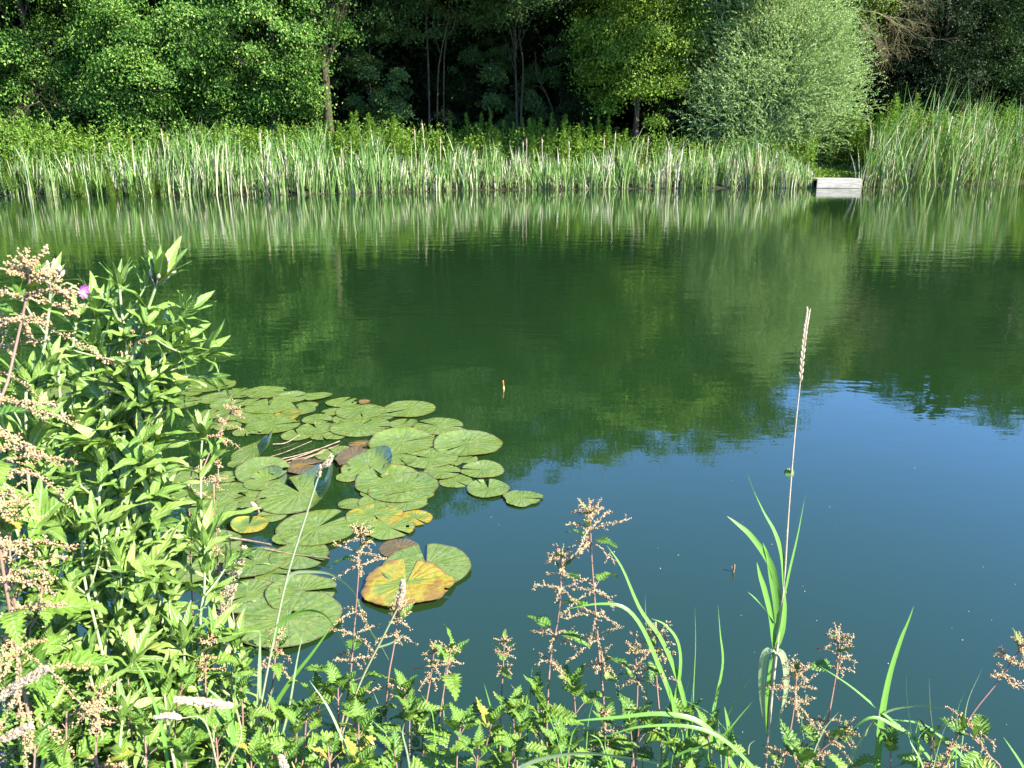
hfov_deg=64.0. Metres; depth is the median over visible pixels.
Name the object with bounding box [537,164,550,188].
cattail
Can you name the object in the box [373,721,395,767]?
grass blade
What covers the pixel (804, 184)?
cattail
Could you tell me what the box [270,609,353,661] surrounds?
grass blade
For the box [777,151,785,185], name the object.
cattail
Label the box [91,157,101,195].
cattail
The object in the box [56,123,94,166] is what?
weed plant
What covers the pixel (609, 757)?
grass blade
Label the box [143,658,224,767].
nettle
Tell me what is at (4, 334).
nettle
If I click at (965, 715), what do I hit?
grass blade
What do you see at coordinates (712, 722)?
nettle
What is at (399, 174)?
cattail
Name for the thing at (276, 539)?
lily pad
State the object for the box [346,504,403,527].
lily pad
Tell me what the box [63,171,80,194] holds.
weed plant
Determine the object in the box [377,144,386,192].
cattail
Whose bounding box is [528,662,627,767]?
nettle
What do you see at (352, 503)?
lily pad
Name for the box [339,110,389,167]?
weed plant
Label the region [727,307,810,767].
couch grass
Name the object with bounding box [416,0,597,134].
broadleaf tree
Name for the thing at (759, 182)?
cattail
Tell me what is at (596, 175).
cattail
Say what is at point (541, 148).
weed plant
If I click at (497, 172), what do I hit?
cattail
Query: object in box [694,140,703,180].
cattail
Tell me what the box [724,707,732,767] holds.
grass blade
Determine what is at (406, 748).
grass blade
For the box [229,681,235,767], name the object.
grass blade
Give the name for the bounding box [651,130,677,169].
weed plant
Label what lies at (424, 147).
cattail stalk
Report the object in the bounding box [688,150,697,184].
cattail
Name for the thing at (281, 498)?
lily pad
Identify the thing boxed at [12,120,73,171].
weed plant
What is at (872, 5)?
broadleaf tree
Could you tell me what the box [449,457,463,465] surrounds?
lily pad
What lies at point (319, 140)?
weed plant
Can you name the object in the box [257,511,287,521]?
lily pad
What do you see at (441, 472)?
lily pad
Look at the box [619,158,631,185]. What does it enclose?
cattail
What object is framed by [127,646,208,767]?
willowherb
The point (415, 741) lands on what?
nettle
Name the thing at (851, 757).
grass blade
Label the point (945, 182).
cattail
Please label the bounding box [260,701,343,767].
nettle
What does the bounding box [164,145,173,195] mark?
cattail
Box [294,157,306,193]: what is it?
cattail
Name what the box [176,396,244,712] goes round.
nettle
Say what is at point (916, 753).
grass blade
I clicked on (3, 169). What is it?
weed plant
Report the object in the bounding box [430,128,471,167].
weed plant
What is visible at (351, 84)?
wood tree
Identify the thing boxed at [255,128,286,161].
weed plant
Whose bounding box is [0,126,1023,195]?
ground
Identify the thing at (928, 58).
wood tree
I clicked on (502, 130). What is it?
weed plant
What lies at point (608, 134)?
weed plant
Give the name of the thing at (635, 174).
cattail
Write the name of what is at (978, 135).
weed plant
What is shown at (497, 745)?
grass blade
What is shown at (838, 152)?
weed plant
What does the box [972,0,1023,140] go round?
broadleaf tree
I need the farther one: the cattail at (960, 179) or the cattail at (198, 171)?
the cattail at (960, 179)
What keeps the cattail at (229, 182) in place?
on the ground at (717, 185)
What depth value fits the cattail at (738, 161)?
31.42 m
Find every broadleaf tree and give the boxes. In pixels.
[0,0,40,123]
[0,0,106,161]
[15,0,289,158]
[150,0,378,139]
[277,0,361,146]
[359,0,501,142]
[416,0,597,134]
[546,0,719,155]
[662,0,806,160]
[793,0,912,137]
[855,0,1023,128]
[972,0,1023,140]
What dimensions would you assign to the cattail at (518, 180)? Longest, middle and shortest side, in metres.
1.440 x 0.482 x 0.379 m
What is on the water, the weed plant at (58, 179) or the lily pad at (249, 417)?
the lily pad at (249, 417)
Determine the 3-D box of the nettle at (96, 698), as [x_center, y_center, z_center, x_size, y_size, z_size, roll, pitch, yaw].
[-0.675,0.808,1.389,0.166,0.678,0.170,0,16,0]
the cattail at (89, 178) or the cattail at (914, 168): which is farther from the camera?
the cattail at (914, 168)
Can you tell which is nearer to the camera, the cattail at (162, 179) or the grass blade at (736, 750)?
the grass blade at (736, 750)
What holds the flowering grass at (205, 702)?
on the ground at (717, 185)
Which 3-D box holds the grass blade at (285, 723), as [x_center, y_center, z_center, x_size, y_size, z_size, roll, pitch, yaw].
[-0.447,0.816,1.722,0.064,0.673,0.004,0,16,0]
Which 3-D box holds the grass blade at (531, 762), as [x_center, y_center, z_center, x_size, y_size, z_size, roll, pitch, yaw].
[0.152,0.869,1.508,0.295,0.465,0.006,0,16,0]
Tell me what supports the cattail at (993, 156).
on the ground at (717, 185)
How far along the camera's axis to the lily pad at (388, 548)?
3.63 m
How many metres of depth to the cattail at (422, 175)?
29.32 m
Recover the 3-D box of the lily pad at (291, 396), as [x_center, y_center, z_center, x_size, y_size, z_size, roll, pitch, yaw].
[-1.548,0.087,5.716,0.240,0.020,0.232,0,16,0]
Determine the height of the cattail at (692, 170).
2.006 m
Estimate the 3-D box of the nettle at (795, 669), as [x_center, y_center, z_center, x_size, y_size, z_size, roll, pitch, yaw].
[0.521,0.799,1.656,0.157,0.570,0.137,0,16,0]
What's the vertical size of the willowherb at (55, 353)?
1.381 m
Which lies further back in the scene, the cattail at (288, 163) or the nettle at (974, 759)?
the cattail at (288, 163)
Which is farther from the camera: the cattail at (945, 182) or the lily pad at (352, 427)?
the cattail at (945, 182)
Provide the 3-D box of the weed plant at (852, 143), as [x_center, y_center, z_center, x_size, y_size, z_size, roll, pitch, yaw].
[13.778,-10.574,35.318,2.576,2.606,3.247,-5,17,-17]
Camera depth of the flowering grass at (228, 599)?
1.80 m
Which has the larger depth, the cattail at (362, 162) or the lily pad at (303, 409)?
the cattail at (362, 162)
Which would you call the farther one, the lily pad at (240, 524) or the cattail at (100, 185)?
the cattail at (100, 185)
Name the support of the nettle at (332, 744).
on the ground at (717, 185)
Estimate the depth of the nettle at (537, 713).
1.68 m
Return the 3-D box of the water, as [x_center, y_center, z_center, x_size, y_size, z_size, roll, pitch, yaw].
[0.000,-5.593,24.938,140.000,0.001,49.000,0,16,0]
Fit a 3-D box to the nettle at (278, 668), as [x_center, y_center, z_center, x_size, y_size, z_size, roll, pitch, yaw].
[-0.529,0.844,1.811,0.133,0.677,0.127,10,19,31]
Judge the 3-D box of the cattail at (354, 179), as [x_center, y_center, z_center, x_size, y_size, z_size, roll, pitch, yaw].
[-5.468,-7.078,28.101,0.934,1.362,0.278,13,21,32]
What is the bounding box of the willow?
[659,0,892,167]
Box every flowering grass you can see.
[0,664,49,700]
[0,722,34,742]
[153,712,218,767]
[173,696,241,767]
[222,545,246,728]
[260,453,356,747]
[278,753,294,767]
[332,579,405,767]
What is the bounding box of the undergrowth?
[0,96,1023,192]
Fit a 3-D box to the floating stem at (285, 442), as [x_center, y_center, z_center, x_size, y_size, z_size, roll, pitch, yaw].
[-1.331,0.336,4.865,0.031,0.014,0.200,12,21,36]
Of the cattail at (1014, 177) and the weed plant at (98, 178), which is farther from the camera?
the cattail at (1014, 177)
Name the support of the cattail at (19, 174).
on the ground at (717, 185)
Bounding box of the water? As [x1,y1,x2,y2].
[0,183,1023,767]
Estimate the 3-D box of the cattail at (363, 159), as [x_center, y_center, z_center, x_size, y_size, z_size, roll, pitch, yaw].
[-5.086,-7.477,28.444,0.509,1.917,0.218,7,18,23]
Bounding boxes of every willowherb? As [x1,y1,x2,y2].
[0,252,99,766]
[0,349,126,721]
[0,416,114,767]
[0,564,95,767]
[0,564,111,730]
[0,627,88,767]
[1,388,176,764]
[2,684,86,767]
[12,594,110,767]
[21,291,144,720]
[28,622,162,767]
[36,271,234,767]
[47,432,173,767]
[48,236,208,767]
[55,503,165,767]
[73,525,163,757]
[74,620,173,767]
[75,258,208,761]
[79,309,239,727]
[82,327,205,758]
[86,290,215,727]
[100,677,148,767]
[103,563,219,760]
[103,601,226,767]
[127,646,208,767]
[158,405,270,760]
[166,500,261,763]
[195,610,278,767]
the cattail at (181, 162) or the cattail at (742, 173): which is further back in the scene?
the cattail at (742, 173)
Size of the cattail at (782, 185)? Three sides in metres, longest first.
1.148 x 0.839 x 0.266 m
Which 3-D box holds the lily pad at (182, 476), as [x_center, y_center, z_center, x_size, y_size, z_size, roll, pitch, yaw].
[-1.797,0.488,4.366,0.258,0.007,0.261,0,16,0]
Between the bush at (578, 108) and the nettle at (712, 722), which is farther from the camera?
the bush at (578, 108)
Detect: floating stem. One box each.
[229,536,270,545]
[265,548,328,558]
[273,435,299,444]
[282,447,323,458]
[286,441,339,460]
[293,445,337,459]
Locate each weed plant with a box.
[0,150,36,189]
[0,164,32,192]
[3,126,41,168]
[9,131,82,174]
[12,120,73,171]
[16,167,34,192]
[50,169,75,191]
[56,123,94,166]
[56,152,85,183]
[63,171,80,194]
[66,127,117,175]
[68,177,88,195]
[90,168,114,187]
[90,180,104,194]
[98,150,130,177]
[102,172,122,195]
[108,133,152,171]
[109,128,142,167]
[121,139,163,173]
[125,181,136,195]
[133,167,142,188]
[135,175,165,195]
[148,156,161,178]
[151,174,165,193]
[153,132,183,174]
[180,122,220,177]
[195,124,245,165]
[210,126,266,171]
[243,125,266,165]
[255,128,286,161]
[268,120,302,171]
[304,126,368,175]
[319,120,354,167]
[320,154,345,184]
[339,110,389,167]
[351,137,377,163]
[371,115,400,171]
[378,125,423,172]
[395,124,439,164]
[424,128,452,170]
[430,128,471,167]
[441,119,481,164]
[458,111,500,169]
[470,117,534,164]
[475,120,514,165]
[510,118,542,175]
[522,123,564,172]
[533,113,574,171]
[559,127,593,168]
[561,113,628,172]
[589,123,613,162]
[604,133,645,172]
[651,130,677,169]
[794,128,818,173]
[798,113,846,164]
[809,107,882,167]
[819,128,848,165]
[838,127,866,166]
[843,110,882,159]
[850,111,905,168]
[857,92,920,178]
[880,109,949,177]
[894,107,971,174]
[930,114,968,176]
[950,122,997,174]
[974,107,1023,173]
[999,107,1023,178]
[1005,122,1023,176]
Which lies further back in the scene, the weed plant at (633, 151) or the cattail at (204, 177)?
the weed plant at (633, 151)
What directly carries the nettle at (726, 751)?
on the ground at (717, 185)
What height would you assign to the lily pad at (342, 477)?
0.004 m
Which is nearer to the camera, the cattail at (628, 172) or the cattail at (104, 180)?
the cattail at (104, 180)
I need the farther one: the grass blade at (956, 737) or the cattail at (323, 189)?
the cattail at (323, 189)
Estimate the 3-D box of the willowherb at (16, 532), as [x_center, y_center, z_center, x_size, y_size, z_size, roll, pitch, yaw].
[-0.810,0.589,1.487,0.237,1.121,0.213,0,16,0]
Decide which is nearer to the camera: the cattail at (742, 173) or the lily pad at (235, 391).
the lily pad at (235, 391)
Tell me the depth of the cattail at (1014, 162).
32.75 m
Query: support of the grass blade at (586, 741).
on the ground at (717, 185)
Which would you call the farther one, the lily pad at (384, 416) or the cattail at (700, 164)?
the cattail at (700, 164)
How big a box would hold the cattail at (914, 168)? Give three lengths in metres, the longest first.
3.159 x 0.420 x 0.338 m
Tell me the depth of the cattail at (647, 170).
31.08 m
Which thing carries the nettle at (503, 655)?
on the ground at (717, 185)
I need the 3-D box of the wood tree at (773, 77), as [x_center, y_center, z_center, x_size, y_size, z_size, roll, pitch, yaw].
[11.670,-17.784,40.207,9.518,13.230,9.008,-11,20,-32]
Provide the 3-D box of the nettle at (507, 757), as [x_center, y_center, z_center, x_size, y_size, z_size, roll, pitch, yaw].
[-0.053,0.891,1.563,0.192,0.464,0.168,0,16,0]
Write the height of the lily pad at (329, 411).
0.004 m
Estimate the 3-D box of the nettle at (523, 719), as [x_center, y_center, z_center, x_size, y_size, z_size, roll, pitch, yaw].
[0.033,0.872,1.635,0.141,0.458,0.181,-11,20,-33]
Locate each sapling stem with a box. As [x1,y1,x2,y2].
[434,0,455,128]
[443,0,476,154]
[518,4,523,144]
[518,51,556,152]
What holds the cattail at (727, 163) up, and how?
on the ground at (717, 185)
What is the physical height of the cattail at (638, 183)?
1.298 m
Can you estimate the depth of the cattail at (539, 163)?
30.71 m
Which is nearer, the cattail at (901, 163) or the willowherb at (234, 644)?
the willowherb at (234, 644)
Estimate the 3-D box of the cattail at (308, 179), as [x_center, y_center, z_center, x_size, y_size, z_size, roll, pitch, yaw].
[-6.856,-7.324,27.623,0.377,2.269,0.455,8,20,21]
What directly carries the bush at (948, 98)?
on the ground at (717, 185)
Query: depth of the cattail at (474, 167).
30.20 m
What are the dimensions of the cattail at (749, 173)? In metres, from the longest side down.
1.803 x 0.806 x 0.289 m
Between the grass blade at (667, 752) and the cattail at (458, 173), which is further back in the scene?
the cattail at (458, 173)
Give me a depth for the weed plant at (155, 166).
28.09 m
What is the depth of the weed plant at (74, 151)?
28.67 m
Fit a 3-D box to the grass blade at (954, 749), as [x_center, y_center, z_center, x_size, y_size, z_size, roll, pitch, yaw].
[0.832,0.880,1.668,0.182,0.466,0.006,0,16,0]
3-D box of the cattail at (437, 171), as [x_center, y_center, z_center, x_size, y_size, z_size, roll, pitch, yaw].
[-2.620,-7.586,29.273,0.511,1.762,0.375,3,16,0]
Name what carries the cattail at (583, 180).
on the ground at (717, 185)
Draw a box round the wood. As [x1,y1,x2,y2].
[0,0,1023,152]
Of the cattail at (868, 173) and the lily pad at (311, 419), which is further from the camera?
the cattail at (868, 173)
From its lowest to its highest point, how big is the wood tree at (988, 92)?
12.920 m
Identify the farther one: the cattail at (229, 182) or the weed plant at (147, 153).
the weed plant at (147, 153)
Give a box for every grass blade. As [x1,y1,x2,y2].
[90,728,113,767]
[135,662,169,767]
[205,686,242,767]
[212,694,220,767]
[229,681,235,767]
[254,626,331,767]
[254,638,260,767]
[263,691,272,733]
[268,723,280,767]
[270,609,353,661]
[282,635,302,752]
[311,683,350,762]
[357,599,388,659]
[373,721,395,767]
[402,724,410,767]
[423,697,436,760]
[485,688,500,759]
[517,752,678,767]
[525,666,532,758]
[537,696,564,767]
[565,724,580,767]
[566,711,736,767]
[569,602,678,767]
[585,704,592,765]
[592,735,609,767]
[605,744,612,767]
[606,724,754,767]
[607,546,690,757]
[642,603,646,767]
[653,619,681,766]
[660,705,749,767]
[663,729,674,767]
[690,736,709,763]
[691,624,695,754]
[708,611,723,762]
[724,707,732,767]
[809,712,838,767]
[820,666,935,765]
[845,716,921,754]
[846,705,942,767]
[873,607,913,767]
[891,719,963,759]
[909,738,923,767]
[915,716,920,767]
[918,728,927,767]
[955,697,962,767]
[960,670,981,764]
[1004,738,1023,767]
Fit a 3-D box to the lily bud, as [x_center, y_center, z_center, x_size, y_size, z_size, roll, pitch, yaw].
[-1.240,0.667,3.986,0.055,0.198,0.033,0,16,0]
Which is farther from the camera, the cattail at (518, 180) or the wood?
the wood
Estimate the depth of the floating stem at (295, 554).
3.53 m
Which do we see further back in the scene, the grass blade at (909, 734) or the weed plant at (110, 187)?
the weed plant at (110, 187)
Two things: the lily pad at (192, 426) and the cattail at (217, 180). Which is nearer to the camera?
the lily pad at (192, 426)
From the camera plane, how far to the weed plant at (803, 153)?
33.23 m
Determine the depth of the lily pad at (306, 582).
3.26 m
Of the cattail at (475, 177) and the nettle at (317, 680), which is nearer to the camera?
the nettle at (317, 680)
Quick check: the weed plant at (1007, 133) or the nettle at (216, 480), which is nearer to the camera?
the nettle at (216, 480)
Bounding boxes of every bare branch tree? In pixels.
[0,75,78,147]
[825,0,959,132]
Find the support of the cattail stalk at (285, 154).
on the ground at (717, 185)
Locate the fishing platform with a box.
[814,178,861,187]
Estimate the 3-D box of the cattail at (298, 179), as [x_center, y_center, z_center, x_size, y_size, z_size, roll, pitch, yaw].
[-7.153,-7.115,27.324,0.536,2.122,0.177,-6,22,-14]
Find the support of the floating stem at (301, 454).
on the water
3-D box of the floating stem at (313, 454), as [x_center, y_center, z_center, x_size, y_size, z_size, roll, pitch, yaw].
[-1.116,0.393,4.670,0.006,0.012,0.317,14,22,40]
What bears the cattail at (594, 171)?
on the ground at (717, 185)
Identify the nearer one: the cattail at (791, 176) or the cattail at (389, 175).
the cattail at (389, 175)
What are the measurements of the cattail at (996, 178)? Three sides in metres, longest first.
3.550 x 0.402 x 0.388 m
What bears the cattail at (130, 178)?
on the ground at (717, 185)
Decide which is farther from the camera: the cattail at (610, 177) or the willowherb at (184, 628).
the cattail at (610, 177)
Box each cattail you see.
[5,163,17,195]
[10,164,18,195]
[15,153,29,192]
[17,143,31,195]
[20,151,38,193]
[21,149,37,195]
[21,151,31,195]
[34,154,46,191]
[39,148,56,195]
[45,153,75,195]
[45,154,58,195]
[54,175,63,195]
[60,143,79,193]
[62,159,74,195]
[73,154,84,183]
[75,154,91,195]
[83,142,93,187]
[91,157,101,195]
[93,152,102,191]
[97,160,107,195]
[102,161,122,194]
[104,142,125,191]
[104,145,115,188]
[122,138,133,195]
[123,144,138,195]
[130,140,145,192]
[136,150,148,195]
[138,152,154,195]
[147,134,158,184]
[152,150,167,195]
[157,140,171,195]
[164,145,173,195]
[166,145,176,188]
[173,166,181,194]
[176,131,184,186]
[176,146,193,191]
[188,166,197,191]
[191,138,203,194]
[195,134,208,194]
[200,129,214,187]
[207,138,223,195]
[211,134,226,194]
[225,129,235,191]
[225,146,231,194]
[239,142,242,194]
[242,142,251,193]
[250,142,257,187]
[255,161,268,194]
[263,130,274,186]
[265,163,274,194]
[268,141,285,194]
[268,144,277,194]
[278,128,295,188]
[279,143,295,187]
[292,139,302,194]
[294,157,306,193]
[301,143,314,193]
[311,153,319,192]
[312,147,322,193]
[318,160,324,192]
[325,157,337,193]
[326,138,341,192]
[334,155,346,192]
[343,137,352,192]
[344,158,361,192]
[353,138,365,186]
[359,143,368,190]
[363,134,377,192]
[374,146,380,186]
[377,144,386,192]
[384,161,395,189]
[396,166,406,191]
[397,155,402,191]
[397,157,409,189]
[404,141,415,177]
[420,141,432,184]
[425,148,435,182]
[429,167,435,190]
[431,151,445,190]
[435,167,439,190]
[441,162,451,190]
[454,147,461,185]
[462,151,470,182]
[468,151,477,184]
[472,169,479,189]
[477,148,487,184]
[482,147,494,187]
[493,154,503,179]
[499,146,505,183]
[507,163,516,186]
[512,151,516,185]
[513,157,525,189]
[520,163,525,189]
[523,154,529,183]
[534,148,548,174]
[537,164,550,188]
[545,160,553,187]
[549,161,560,189]
[557,149,563,184]
[562,155,571,188]
[564,156,573,182]
[571,161,579,184]
[579,171,587,188]
[582,152,591,184]
[589,144,598,185]
[592,152,598,188]
[593,149,609,185]
[594,150,603,175]
[606,146,613,188]
[607,152,617,187]
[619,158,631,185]
[621,151,630,185]
[628,145,637,182]
[633,153,642,188]
[634,159,642,187]
[642,152,650,187]
[650,160,662,188]
[651,147,659,182]
[662,148,671,186]
[667,151,673,188]
[669,144,681,182]
[672,147,686,186]
[674,162,682,187]
[683,158,692,188]
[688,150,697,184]
[689,143,700,183]
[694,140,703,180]
[702,144,709,188]
[708,154,714,186]
[711,145,726,183]
[718,158,724,183]
[723,138,737,178]
[723,149,732,185]
[729,150,739,187]
[736,138,743,176]
[737,153,748,186]
[743,148,756,187]
[745,138,755,185]
[753,148,762,187]
[758,158,762,188]
[761,150,769,182]
[764,163,776,187]
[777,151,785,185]
[780,166,793,187]
[786,155,792,187]
[787,158,796,187]
[792,163,797,187]
[796,160,806,186]
[799,157,808,187]
[807,165,811,186]
[850,153,870,187]
[862,139,872,184]
[864,124,880,185]
[867,113,885,184]
[874,129,884,181]
[878,110,889,186]
[885,137,894,187]
[891,118,914,187]
[892,137,905,183]
[893,132,907,187]
[908,118,935,186]
[915,119,927,185]
[917,116,939,186]
[918,132,930,185]
[924,108,946,186]
[929,101,944,181]
[929,106,940,186]
[940,103,975,185]
[940,108,953,185]
[949,105,966,185]
[952,107,965,185]
[957,135,984,185]
[962,149,974,183]
[965,97,977,185]
[970,112,984,185]
[976,100,999,184]
[978,118,1001,185]
[984,112,1005,184]
[984,121,994,184]
[993,117,1018,184]
[997,131,1014,184]
[1001,127,1017,185]
[1005,99,1023,184]
[1007,113,1023,185]
[1016,129,1023,184]
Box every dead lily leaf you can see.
[287,459,323,473]
[335,446,367,464]
[348,440,369,447]
[358,399,369,403]
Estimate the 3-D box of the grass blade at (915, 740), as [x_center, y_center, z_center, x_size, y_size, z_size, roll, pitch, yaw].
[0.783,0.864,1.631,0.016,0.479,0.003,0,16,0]
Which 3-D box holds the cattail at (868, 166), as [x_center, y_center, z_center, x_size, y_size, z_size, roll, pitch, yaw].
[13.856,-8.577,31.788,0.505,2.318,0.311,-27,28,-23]
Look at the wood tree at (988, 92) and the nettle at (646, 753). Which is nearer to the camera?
the nettle at (646, 753)
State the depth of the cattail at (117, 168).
27.02 m
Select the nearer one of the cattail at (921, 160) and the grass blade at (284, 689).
the grass blade at (284, 689)
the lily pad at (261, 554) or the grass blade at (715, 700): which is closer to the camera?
the grass blade at (715, 700)
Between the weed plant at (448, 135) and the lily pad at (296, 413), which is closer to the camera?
the lily pad at (296, 413)
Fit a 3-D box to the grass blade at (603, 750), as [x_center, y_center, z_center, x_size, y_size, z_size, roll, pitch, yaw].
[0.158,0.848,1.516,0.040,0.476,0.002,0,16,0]
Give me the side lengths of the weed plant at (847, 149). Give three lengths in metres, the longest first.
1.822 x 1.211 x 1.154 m
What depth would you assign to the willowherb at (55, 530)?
1.40 m
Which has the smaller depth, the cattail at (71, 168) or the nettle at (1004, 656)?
the nettle at (1004, 656)
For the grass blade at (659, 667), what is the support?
on the ground at (717, 185)
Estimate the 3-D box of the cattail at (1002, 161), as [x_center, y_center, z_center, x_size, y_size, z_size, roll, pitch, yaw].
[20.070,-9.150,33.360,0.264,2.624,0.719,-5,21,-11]
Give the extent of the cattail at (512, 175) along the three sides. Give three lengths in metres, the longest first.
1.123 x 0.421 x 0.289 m
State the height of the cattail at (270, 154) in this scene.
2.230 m
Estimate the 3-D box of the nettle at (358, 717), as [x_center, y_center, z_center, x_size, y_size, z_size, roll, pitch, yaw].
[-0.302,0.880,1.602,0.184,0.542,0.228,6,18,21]
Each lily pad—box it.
[34,386,70,400]
[54,377,108,388]
[101,381,116,395]
[162,466,199,484]
[163,384,203,396]
[168,480,216,500]
[168,555,217,584]
[174,397,201,408]
[175,374,196,383]
[185,529,241,555]
[187,378,235,391]
[187,421,217,430]
[188,496,238,515]
[198,391,234,403]
[200,408,228,418]
[202,482,248,498]
[209,398,245,409]
[213,471,235,481]
[214,421,241,430]
[216,546,241,562]
[217,579,279,612]
[219,388,256,397]
[221,412,245,419]
[222,547,286,577]
[227,459,241,467]
[230,516,268,532]
[231,431,271,462]
[232,428,257,435]
[235,411,274,423]
[235,456,289,481]
[235,590,341,647]
[236,496,259,507]
[240,398,259,405]
[243,465,286,489]
[243,489,260,496]
[244,399,292,413]
[245,416,299,433]
[247,386,287,397]
[254,567,290,581]
[256,462,332,513]
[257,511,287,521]
[265,574,336,610]
[269,543,328,569]
[270,410,299,419]
[272,391,307,401]
[272,529,302,544]
[275,509,356,545]
[280,404,315,414]
[281,429,313,439]
[296,402,318,406]
[298,422,331,433]
[302,414,331,423]
[303,392,331,399]
[310,432,333,439]
[315,446,349,459]
[322,408,337,414]
[322,431,345,438]
[325,397,356,406]
[329,416,390,436]
[332,416,343,422]
[335,404,385,418]
[336,473,354,481]
[338,498,358,508]
[341,445,391,478]
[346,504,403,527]
[355,464,419,494]
[358,495,392,508]
[361,559,455,606]
[365,518,414,539]
[367,472,438,501]
[368,427,435,453]
[372,413,392,419]
[379,538,419,556]
[381,543,470,581]
[384,400,435,416]
[385,491,428,510]
[386,452,416,463]
[390,419,417,427]
[402,448,457,468]
[402,510,432,525]
[413,417,462,434]
[423,465,460,478]
[434,430,502,455]
[439,474,472,487]
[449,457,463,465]
[457,455,477,462]
[461,460,503,477]
[467,479,509,497]
[503,490,542,506]
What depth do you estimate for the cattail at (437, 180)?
29.29 m
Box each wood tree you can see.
[0,0,162,150]
[0,5,25,138]
[77,0,291,139]
[239,0,403,146]
[287,0,464,143]
[387,0,561,146]
[469,0,629,139]
[554,8,715,153]
[661,3,817,148]
[794,0,948,145]
[861,0,1003,123]
[929,0,1023,129]
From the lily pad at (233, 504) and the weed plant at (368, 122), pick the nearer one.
the lily pad at (233, 504)
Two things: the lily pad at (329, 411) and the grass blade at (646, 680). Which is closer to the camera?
the grass blade at (646, 680)
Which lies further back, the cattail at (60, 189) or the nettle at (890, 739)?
the cattail at (60, 189)
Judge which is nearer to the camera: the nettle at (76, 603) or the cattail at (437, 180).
the nettle at (76, 603)
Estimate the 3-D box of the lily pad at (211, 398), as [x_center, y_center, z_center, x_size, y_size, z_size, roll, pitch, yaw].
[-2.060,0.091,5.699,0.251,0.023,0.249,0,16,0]
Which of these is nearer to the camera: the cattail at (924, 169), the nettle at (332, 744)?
the nettle at (332, 744)
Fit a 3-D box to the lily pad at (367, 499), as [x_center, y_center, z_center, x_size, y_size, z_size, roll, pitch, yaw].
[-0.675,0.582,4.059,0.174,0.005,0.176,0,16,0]
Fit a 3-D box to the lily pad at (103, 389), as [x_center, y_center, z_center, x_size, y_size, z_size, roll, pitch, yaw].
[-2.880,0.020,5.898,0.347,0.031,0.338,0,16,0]
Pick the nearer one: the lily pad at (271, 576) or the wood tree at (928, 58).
the lily pad at (271, 576)
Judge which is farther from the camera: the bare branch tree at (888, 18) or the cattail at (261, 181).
the bare branch tree at (888, 18)
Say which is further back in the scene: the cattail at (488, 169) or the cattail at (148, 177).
the cattail at (488, 169)
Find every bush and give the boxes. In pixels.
[255,110,341,165]
[330,5,420,144]
[344,107,410,146]
[409,68,503,152]
[442,34,539,150]
[518,30,596,162]
[552,76,616,160]
[628,67,708,160]
[886,62,982,132]
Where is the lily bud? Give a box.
[250,502,259,512]
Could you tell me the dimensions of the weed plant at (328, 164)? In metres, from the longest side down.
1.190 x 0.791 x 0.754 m
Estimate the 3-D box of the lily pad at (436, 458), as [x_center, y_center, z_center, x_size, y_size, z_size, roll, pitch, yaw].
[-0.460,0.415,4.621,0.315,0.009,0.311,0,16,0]
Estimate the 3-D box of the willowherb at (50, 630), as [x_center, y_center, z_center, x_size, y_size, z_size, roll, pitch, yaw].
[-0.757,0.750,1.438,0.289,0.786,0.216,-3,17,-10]
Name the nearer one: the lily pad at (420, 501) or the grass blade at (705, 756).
the grass blade at (705, 756)
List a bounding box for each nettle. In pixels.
[0,244,112,767]
[0,313,54,703]
[0,441,111,757]
[0,498,118,762]
[0,560,119,767]
[0,616,87,767]
[5,718,70,767]
[32,655,118,767]
[46,691,87,763]
[69,676,143,767]
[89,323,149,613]
[100,698,182,767]
[105,665,201,767]
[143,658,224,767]
[167,724,222,767]
[172,625,253,760]
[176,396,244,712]
[181,697,247,767]
[206,457,242,702]
[223,727,271,767]
[225,672,276,763]
[243,626,305,759]
[246,694,308,759]
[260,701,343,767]
[267,729,304,767]
[270,670,346,759]
[277,661,379,767]
[283,689,328,766]
[301,730,357,767]
[302,520,400,767]
[326,671,403,765]
[336,698,378,767]
[339,735,393,767]
[364,591,417,757]
[369,688,451,761]
[373,727,440,767]
[377,668,442,767]
[389,624,485,767]
[398,702,452,760]
[410,640,450,757]
[417,699,501,767]
[443,697,518,767]
[454,725,502,767]
[474,629,521,767]
[482,684,535,767]
[490,704,548,767]
[498,732,526,767]
[507,668,584,767]
[515,719,588,767]
[522,691,570,764]
[527,542,590,760]
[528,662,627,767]
[543,713,592,767]
[555,498,637,760]
[583,699,638,766]
[584,697,684,767]
[601,690,671,767]
[609,639,661,767]
[623,620,693,767]
[640,693,719,767]
[661,729,703,767]
[678,706,750,761]
[704,724,759,767]
[762,654,822,767]
[778,719,827,767]
[792,622,857,761]
[802,717,859,767]
[849,719,925,767]
[897,719,958,767]
[915,628,1023,767]
[940,711,1000,767]
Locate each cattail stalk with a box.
[241,153,247,194]
[283,135,287,189]
[422,123,427,175]
[601,137,604,185]
[892,126,897,179]
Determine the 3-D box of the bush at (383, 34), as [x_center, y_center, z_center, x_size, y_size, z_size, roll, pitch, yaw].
[-5.612,-12.336,33.602,3.566,6.483,3.838,8,18,26]
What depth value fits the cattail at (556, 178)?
30.15 m
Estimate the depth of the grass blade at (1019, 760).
1.57 m
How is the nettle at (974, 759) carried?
on the ground at (717, 185)
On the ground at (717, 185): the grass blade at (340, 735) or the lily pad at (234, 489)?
the grass blade at (340, 735)
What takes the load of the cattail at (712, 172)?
on the ground at (717, 185)
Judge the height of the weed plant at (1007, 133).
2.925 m
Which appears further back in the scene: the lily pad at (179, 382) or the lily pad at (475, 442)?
the lily pad at (179, 382)
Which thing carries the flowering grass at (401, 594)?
on the ground at (717, 185)

